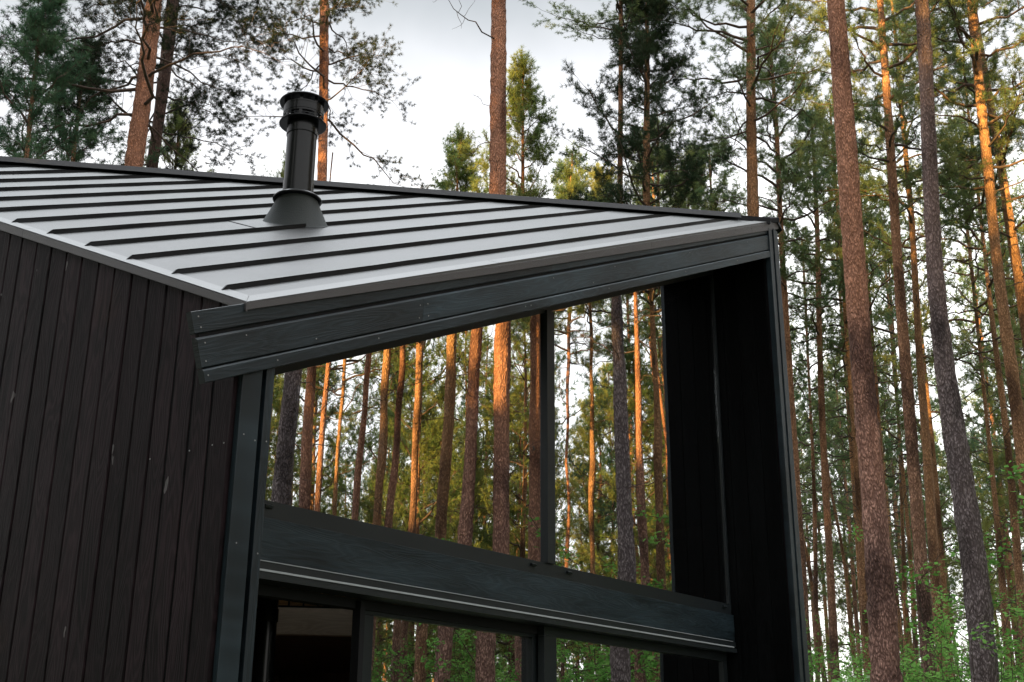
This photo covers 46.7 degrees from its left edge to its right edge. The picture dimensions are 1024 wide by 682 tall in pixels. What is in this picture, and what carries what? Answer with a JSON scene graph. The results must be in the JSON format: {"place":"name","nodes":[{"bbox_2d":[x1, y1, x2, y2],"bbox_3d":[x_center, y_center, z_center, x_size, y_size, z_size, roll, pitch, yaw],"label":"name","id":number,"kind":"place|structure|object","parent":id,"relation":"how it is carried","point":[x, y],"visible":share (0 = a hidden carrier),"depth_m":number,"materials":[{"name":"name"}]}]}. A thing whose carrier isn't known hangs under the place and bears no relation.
{"place":"outdoors","nodes":[
{"label":"outdoors","id":0,"kind":"place"},
{"bbox_2d":[0,0,1023,681],"label":"sky","id":1,"kind":"structure","parent":0,"point":[453,63],"materials":[{"name":"white"}]},
{"bbox_3d":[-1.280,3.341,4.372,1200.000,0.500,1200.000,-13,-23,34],"label":"ground","id":2,"kind":"structure","parent":0,"visible":0},
{"bbox_2d":[0,0,104,160],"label":"pine tree","id":3,"kind":"object","parent":2,"relation":"on","point":[43,39],"visible":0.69,"depth_m":21.57,"materials":[{"name":"green plant"}]},
{"bbox_2d":[16,26,169,164],"bbox_3d":[-8.930,1.050,22.911,3.944,16.663,4.040,-13,-23,34],"label":"pine tree","id":4,"kind":"object","parent":2,"relation":"on","point":[74,157],"visible":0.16,"depth_m":24.94,"materials":[{"name":"green plant"}]},
{"bbox_2d":[0,0,311,175],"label":"pine tree","id":5,"kind":"object","parent":2,"relation":"on","point":[152,20],"visible":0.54,"depth_m":22.75,"materials":[{"name":"green plant"}]},
{"bbox_2d":[43,0,273,176],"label":"pine tree","id":6,"kind":"object","parent":2,"relation":"on","point":[170,41],"visible":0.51,"depth_m":25.93,"materials":[{"name":"green plant"}]},
{"bbox_2d":[143,95,213,171],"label":"pine tree","id":7,"kind":"object","parent":2,"relation":"on","point":[176,126],"visible":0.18,"depth_m":27.97,"materials":[{"name":"green plant"}]},
{"bbox_2d":[264,150,285,177],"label":"pine tree","id":8,"kind":"object","parent":2,"relation":"on","point":[282,170],"visible":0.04,"depth_m":29.96,"materials":[{"name":"green plant"}]},
{"bbox_2d":[294,152,332,681],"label":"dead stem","id":9,"kind":"object","parent":2,"relation":"on","point":[295,678],"visible":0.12,"depth_m":14.45,"materials":[{"name":"brown wood"}]},
{"bbox_2d":[215,0,435,188],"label":"pine tree","id":10,"kind":"object","parent":2,"relation":"on","point":[323,22],"visible":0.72,"depth_m":25.04,"materials":[{"name":"green plant"}]},
{"bbox_2d":[0,91,809,681],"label":"cabin","id":11,"kind":"object","parent":2,"relation":"on","point":[286,427],"visible":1,"depth_m":7.50,"materials":[{"name":"wood"}]},
{"bbox_2d":[362,610,537,681],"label":"sliding door","id":12,"kind":"structure","parent":11,"relation":"in","point":[397,648],"depth_m":7.39,"materials":[{"name":"glass"}]},
{"bbox_2d":[264,270,731,614],"bbox_3d":[0.141,0.057,8.662,0.137,3.274,5.968,-13,-23,34],"label":"window","id":13,"kind":"structure","parent":11,"relation":"in","point":[579,441],"depth_m":8.44,"materials":[{"name":"glass"}]},
{"bbox_2d":[538,626,727,681],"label":"sliding door","id":14,"kind":"structure","parent":11,"relation":"in","point":[564,655],"depth_m":8.88,"materials":[{"name":"glass"}]},
{"bbox_2d":[430,121,489,192],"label":"pine tree","id":15,"kind":"object","parent":2,"relation":"on","point":[464,175],"visible":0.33,"depth_m":28.79,"materials":[{"name":"green plant"}]},
{"bbox_2d":[449,0,533,194],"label":"pine tree","id":16,"kind":"object","parent":2,"relation":"on","point":[498,120],"visible":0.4,"depth_m":23.80,"materials":[{"name":"brown plant"}]},
{"bbox_2d":[467,45,566,198],"bbox_3d":[0.149,1.400,24.891,4.001,17.432,3.931,3,-19,-7],"label":"pine tree","id":17,"kind":"object","parent":2,"relation":"on","point":[520,105],"visible":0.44,"depth_m":26.89,"materials":[{"name":"green plant"}]},
{"bbox_2d":[549,158,606,201],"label":"pine tree","id":18,"kind":"object","parent":2,"relation":"on","point":[571,182],"visible":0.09,"depth_m":30.96,"materials":[{"name":"green plant"}]},
{"bbox_2d":[547,141,616,197],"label":"pine tree","id":19,"kind":"object","parent":2,"relation":"on","point":[573,156],"visible":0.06,"depth_m":35.76,"materials":[{"name":"green plant"}]},
{"bbox_2d":[583,161,628,202],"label":"pine tree","id":20,"kind":"object","parent":2,"relation":"on","point":[593,184],"visible":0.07,"depth_m":32.00,"materials":[{"name":"green plant"}]},
{"bbox_2d":[519,0,703,203],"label":"pine tree","id":21,"kind":"object","parent":2,"relation":"on","point":[620,18],"visible":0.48,"depth_m":26.53,"materials":[{"name":"green plant"}]},
{"bbox_2d":[541,0,747,209],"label":"pine tree","id":22,"kind":"object","parent":2,"relation":"on","point":[644,46],"visible":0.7,"depth_m":25.66,"materials":[{"name":"green plant"}]},
{"bbox_2d":[627,122,666,206],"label":"pine tree","id":23,"kind":"object","parent":2,"relation":"on","point":[653,196],"visible":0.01,"depth_m":36.22,"materials":[{"name":"green plant"}]},
{"bbox_2d":[606,111,704,208],"bbox_3d":[3.944,2.411,29.771,3.767,18.790,4.224,-3,-19,9],"label":"pine tree","id":24,"kind":"object","parent":2,"relation":"on","point":[655,177],"visible":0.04,"depth_m":32.02,"materials":[{"name":"green plant"}]},
{"bbox_2d":[652,146,742,213],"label":"pine tree","id":25,"kind":"object","parent":2,"relation":"on","point":[707,202],"visible":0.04,"depth_m":32.92,"materials":[{"name":"green plant"}]},
{"bbox_2d":[653,141,834,331],"bbox_3d":[5.911,2.785,30.218,5.522,18.404,5.855,-13,-23,34],"label":"pine tree","id":26,"kind":"object","parent":2,"relation":"on","point":[719,178],"visible":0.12,"depth_m":32.82,"materials":[{"name":"green plant"}]},
{"bbox_2d":[630,0,858,223],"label":"pine tree","id":27,"kind":"object","parent":2,"relation":"on","point":[747,10],"visible":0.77,"depth_m":26.29,"materials":[{"name":"green plant"}]},
{"bbox_2d":[681,10,881,680],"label":"pine tree","id":28,"kind":"object","parent":2,"relation":"on","point":[803,170],"visible":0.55,"depth_m":28.58,"materials":[{"name":"green plant"}]},
{"bbox_2d":[790,320,836,588],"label":"pine tree","id":29,"kind":"object","parent":2,"relation":"on","point":[806,540],"visible":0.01,"depth_m":49.17,"materials":[{"name":"green plant"}]},
{"bbox_2d":[791,340,838,681],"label":"pine tree","id":30,"kind":"object","parent":2,"relation":"on","point":[810,573],"visible":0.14,"depth_m":37.06,"materials":[{"name":"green plant"}]},
{"bbox_2d":[803,507,826,675],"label":"young pine","id":31,"kind":"object","parent":2,"relation":"on","point":[823,642],"visible":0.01,"depth_m":48.57,"materials":[{"name":"green plant"}]},
{"bbox_2d":[798,439,840,650],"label":"pine tree","id":32,"kind":"object","parent":2,"relation":"on","point":[808,544],"visible":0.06,"depth_m":64.95,"materials":[{"name":"green plant"}]},
{"bbox_2d":[790,332,855,651],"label":"pine tree","id":33,"kind":"object","parent":2,"relation":"on","point":[801,444],"visible":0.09,"depth_m":44.38,"materials":[{"name":"green plant"}]},
{"bbox_2d":[794,395,852,626],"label":"pine tree","id":34,"kind":"object","parent":2,"relation":"on","point":[820,576],"visible":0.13,"depth_m":50.71,"materials":[{"name":"green plant"}]},
{"bbox_2d":[797,418,854,681],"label":"pine tree","id":35,"kind":"object","parent":2,"relation":"on","point":[824,600],"visible":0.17,"depth_m":56.96,"materials":[{"name":"green plant"}]},
{"bbox_2d":[796,384,857,681],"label":"pine tree","id":36,"kind":"object","parent":2,"relation":"on","point":[846,582],"visible":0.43,"depth_m":40.41,"materials":[{"name":"green plant"}]},
{"bbox_2d":[745,93,913,680],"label":"pine tree","id":37,"kind":"object","parent":2,"relation":"on","point":[861,559],"visible":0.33,"depth_m":30.40,"materials":[{"name":"green plant"}]},
{"bbox_2d":[786,225,881,680],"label":"pine tree","id":38,"kind":"object","parent":2,"relation":"on","point":[808,367],"visible":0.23,"depth_m":36.95,"materials":[{"name":"green plant"}]},
{"bbox_2d":[765,99,907,681],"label":"pine tree","id":39,"kind":"object","parent":2,"relation":"on","point":[824,476],"visible":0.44,"depth_m":30.65,"materials":[{"name":"green plant"}]},
{"bbox_2d":[789,203,901,671],"bbox_3d":[9.856,4.166,34.381,3.796,18.593,3.546,-3,-19,8],"label":"pine tree","id":40,"kind":"object","parent":2,"relation":"on","point":[828,403],"visible":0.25,"depth_m":34.93,"materials":[{"name":"green plant"}]},
{"bbox_2d":[799,353,901,678],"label":"pine tree","id":41,"kind":"object","parent":2,"relation":"on","point":[853,590],"visible":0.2,"depth_m":46.71,"materials":[{"name":"green plant"}]},
{"bbox_2d":[800,390,911,674],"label":"young pine","id":42,"kind":"object","parent":2,"relation":"on","point":[842,601],"visible":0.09,"depth_m":52.80,"materials":[{"name":"green plant"}]},
{"bbox_2d":[810,393,905,585],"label":"pine tree","id":43,"kind":"object","parent":2,"relation":"on","point":[851,525],"visible":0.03,"depth_m":57.88,"materials":[{"name":"green plant"}]},
{"bbox_2d":[827,0,902,681],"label":"pine tree","id":44,"kind":"object","parent":2,"relation":"on","point":[883,642],"visible":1,"depth_m":15.62,"materials":[{"name":"red plant"}]},
{"bbox_2d":[834,531,899,621],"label":"pine tree","id":45,"kind":"object","parent":2,"relation":"on","point":[835,575],"visible":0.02,"depth_m":67.14,"materials":[{"name":"green plant"}]},
{"bbox_2d":[820,471,918,677],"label":"young pine","id":46,"kind":"object","parent":2,"relation":"on","point":[842,589],"visible":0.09,"depth_m":50.69,"materials":[{"name":"green plant"}]},
{"bbox_2d":[792,132,955,680],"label":"pine tree","id":47,"kind":"object","parent":2,"relation":"on","point":[881,313],"visible":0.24,"depth_m":32.51,"materials":[{"name":"green plant"}]},
{"bbox_2d":[809,335,942,608],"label":"pine tree","id":48,"kind":"object","parent":2,"relation":"on","point":[849,553],"visible":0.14,"depth_m":43.10,"materials":[{"name":"green plant"}]},
{"bbox_2d":[809,651,954,681],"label":"shrub","id":49,"kind":"object","parent":2,"relation":"on","point":[922,669],"visible":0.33,"depth_m":17.71,"materials":[{"name":"green plant"}]},
{"bbox_2d":[818,364,953,675],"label":"pine tree","id":50,"kind":"object","parent":2,"relation":"on","point":[898,526],"visible":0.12,"depth_m":50.23,"materials":[{"name":"green plant"}]},
{"bbox_2d":[770,0,1003,681],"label":"pine tree","id":51,"kind":"object","parent":2,"relation":"on","point":[888,129],"visible":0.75,"depth_m":22.07,"materials":[{"name":"green plant"}]},
{"bbox_2d":[839,638,949,681],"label":"shrub","id":52,"kind":"object","parent":2,"relation":"on","point":[861,666],"visible":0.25,"depth_m":31.59,"materials":[{"name":"green plant"}]},
{"bbox_2d":[840,195,948,676],"bbox_3d":[12.060,4.371,36.748,4.251,19.795,3.431,10,-21,-25],"label":"pine tree","id":53,"kind":"object","parent":2,"relation":"on","point":[903,482],"visible":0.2,"depth_m":36.92,"materials":[{"name":"orange plant"}]},
{"bbox_2d":[850,392,946,676],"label":"pine tree","id":54,"kind":"object","parent":2,"relation":"on","point":[896,515],"visible":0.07,"depth_m":55.12,"materials":[{"name":"green plant"}]},
{"bbox_2d":[884,454,917,667],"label":"pine tree","id":55,"kind":"object","parent":2,"relation":"on","point":[893,511],"visible":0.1,"depth_m":59.87,"materials":[{"name":"green plant"}]},
{"bbox_2d":[845,643,956,681],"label":"shrub","id":56,"kind":"object","parent":2,"relation":"on","point":[942,664],"visible":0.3,"depth_m":21.98,"materials":[{"name":"green plant"}]},
{"bbox_2d":[787,0,1023,677],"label":"pine tree","id":57,"kind":"object","parent":2,"relation":"on","point":[932,536],"visible":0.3,"depth_m":27.25,"materials":[{"name":"green plant"}]},
{"bbox_2d":[841,230,980,675],"bbox_3d":[12.746,4.960,38.238,4.188,19.675,4.014,6,-20,-17],"label":"pine tree","id":58,"kind":"object","parent":2,"relation":"on","point":[904,581],"visible":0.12,"depth_m":38.36,"materials":[{"name":"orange plant"}]},
{"bbox_2d":[881,420,942,655],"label":"pine tree","id":59,"kind":"object","parent":2,"relation":"on","point":[894,529],"visible":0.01,"depth_m":64.10,"materials":[{"name":"green plant"}]},
{"bbox_2d":[805,604,1023,681],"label":"shrub","id":60,"kind":"object","parent":2,"relation":"on","point":[1006,661],"visible":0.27,"depth_m":24.35,"materials":[{"name":"green plant"}]},
{"bbox_2d":[808,580,1023,681],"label":"shrub","id":61,"kind":"object","parent":2,"relation":"on","point":[1017,611],"visible":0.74,"depth_m":16.27,"materials":[{"name":"green plant"}]},
{"bbox_2d":[808,508,1023,681],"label":"shrub","id":62,"kind":"object","parent":2,"relation":"on","point":[913,595],"visible":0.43,"depth_m":19.93,"materials":[{"name":"green plant"}]},
{"bbox_2d":[813,612,1022,681],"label":"shrub","id":63,"kind":"object","parent":2,"relation":"on","point":[841,642],"visible":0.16,"depth_m":35.63,"materials":[{"name":"green plant"}]},
{"bbox_2d":[889,478,948,635],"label":"pine tree","id":64,"kind":"object","parent":2,"relation":"on","point":[906,555],"visible":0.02,"depth_m":61.84,"materials":[{"name":"green plant"}]},
{"bbox_2d":[833,589,1017,681],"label":"shrub","id":65,"kind":"object","parent":2,"relation":"on","point":[856,661],"visible":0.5,"depth_m":18.55,"materials":[{"name":"green plant"}]},
{"bbox_2d":[831,647,1023,681],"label":"shrub","id":66,"kind":"object","parent":2,"relation":"on","point":[915,668],"visible":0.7,"depth_m":16.40,"materials":[{"name":"green plant"}]},
{"bbox_2d":[842,595,1023,681],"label":"shrub","id":67,"kind":"object","parent":2,"relation":"on","point":[908,648],"visible":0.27,"depth_m":23.61,"materials":[{"name":"green plant"}]},
{"bbox_2d":[901,654,968,681],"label":"shrub","id":68,"kind":"object","parent":2,"relation":"on","point":[938,667],"visible":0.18,"depth_m":19.75,"materials":[{"name":"green plant"}]},
{"bbox_2d":[903,591,969,681],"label":"shrub","id":69,"kind":"object","parent":2,"relation":"on","point":[918,663],"visible":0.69,"depth_m":17.08,"materials":[{"name":"green plant"}]},
{"bbox_2d":[909,475,968,679],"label":"young pine","id":70,"kind":"object","parent":2,"relation":"on","point":[948,578],"visible":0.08,"depth_m":56.25,"materials":[{"name":"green plant"}]},
{"bbox_2d":[858,0,1023,350],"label":"pine tree","id":71,"kind":"object","parent":2,"relation":"on","point":[1011,229],"visible":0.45,"depth_m":25.22,"materials":[{"name":"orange plant"}]},
{"bbox_2d":[862,0,1023,526],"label":"pine tree","id":72,"kind":"object","parent":2,"relation":"on","point":[989,196],"visible":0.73,"depth_m":23.42,"materials":[{"name":"green plant"}]},
{"bbox_2d":[868,159,1018,676],"bbox_3d":[11.923,3.406,33.492,4.601,19.472,4.156,3,-19,-6],"label":"pine tree","id":73,"kind":"object","parent":2,"relation":"on","point":[939,521],"visible":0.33,"depth_m":34.30,"materials":[{"name":"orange plant"}]},
{"bbox_2d":[896,414,995,640],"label":"pine tree","id":74,"kind":"object","parent":2,"relation":"on","point":[954,584],"visible":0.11,"depth_m":52.16,"materials":[{"name":"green plant"}]},
{"bbox_2d":[902,0,998,681],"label":"pine tree","id":75,"kind":"object","parent":2,"relation":"on","point":[978,602],"visible":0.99,"depth_m":16.52,"materials":[{"name":"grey plant"}]},
{"bbox_2d":[878,70,1023,666],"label":"pine tree","id":76,"kind":"object","parent":2,"relation":"on","point":[1016,539],"visible":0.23,"depth_m":29.75,"materials":[{"name":"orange plant"}]},
{"bbox_2d":[878,108,1023,681],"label":"pine tree","id":77,"kind":"object","parent":2,"relation":"on","point":[1001,579],"visible":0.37,"depth_m":31.64,"materials":[{"name":"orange plant"}]},
{"bbox_2d":[917,356,998,628],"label":"pine tree","id":78,"kind":"object","parent":2,"relation":"on","point":[944,473],"visible":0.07,"depth_m":59.01,"materials":[{"name":"green plant"}]},
{"bbox_2d":[903,421,1016,676],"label":"young pine","id":79,"kind":"object","parent":2,"relation":"on","point":[956,556],"visible":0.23,"depth_m":45.59,"materials":[{"name":"green plant"}]},
{"bbox_2d":[920,429,999,675],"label":"pine tree","id":80,"kind":"object","parent":2,"relation":"on","point":[935,438],"visible":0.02,"depth_m":67.11,"materials":[{"name":"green plant"}]},
{"bbox_2d":[930,232,1023,666],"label":"pine tree","id":81,"kind":"object","parent":2,"relation":"on","point":[969,289],"visible":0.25,"depth_m":47.36,"materials":[{"name":"green plant"}]},
{"bbox_2d":[942,242,1023,499],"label":"pine tree","id":82,"kind":"object","parent":2,"relation":"on","point":[979,435],"visible":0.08,"depth_m":37.01,"materials":[{"name":"green plant"}]},
{"bbox_2d":[943,242,1023,618],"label":"young pine","id":83,"kind":"object","parent":2,"relation":"on","point":[1002,462],"visible":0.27,"depth_m":35.02,"materials":[{"name":"green plant"}]},
{"bbox_2d":[943,384,1023,681],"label":"pine tree","id":84,"kind":"object","parent":2,"relation":"on","point":[972,399],"visible":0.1,"depth_m":55.47,"materials":[{"name":"green plant"}]},
{"bbox_2d":[947,158,1023,525],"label":"pine tree","id":85,"kind":"object","parent":2,"relation":"on","point":[1019,190],"visible":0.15,"depth_m":41.18,"materials":[{"name":"green plant"}]},
{"bbox_2d":[947,431,1023,668],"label":"pine tree","id":86,"kind":"object","parent":2,"relation":"on","point":[995,618],"visible":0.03,"depth_m":61.64,"materials":[{"name":"green plant"}]},
{"bbox_2d":[965,441,1023,681],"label":"young pine","id":87,"kind":"object","parent":2,"relation":"on","point":[1009,593],"visible":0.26,"depth_m":39.34,"materials":[{"name":"green plant"}]},
{"bbox_2d":[966,299,1023,589],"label":"pine tree","id":88,"kind":"object","parent":2,"relation":"on","point":[994,421],"visible":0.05,"depth_m":52.43,"materials":[{"name":"green plant"}]},
{"bbox_2d":[973,236,1023,506],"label":"pine tree","id":89,"kind":"object","parent":2,"relation":"on","point":[1021,382],"visible":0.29,"depth_m":32.87,"materials":[{"name":"green plant"}]},
{"bbox_2d":[981,436,1023,636],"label":"pine tree","id":90,"kind":"object","parent":2,"relation":"on","point":[1009,526],"visible":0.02,"depth_m":65.42,"materials":[{"name":"green plant"}]},
{"bbox_2d":[986,461,1023,508],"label":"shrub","id":91,"kind":"object","parent":2,"relation":"on","point":[1021,470],"visible":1,"depth_m":16.70,"materials":[{"name":"green plant"}]},
{"bbox_2d":[1004,641,1022,680],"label":"shrub","id":92,"kind":"object","parent":2,"relation":"on","point":[1010,663],"visible":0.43,"depth_m":23.96,"materials":[{"name":"green plant"}]}
]}

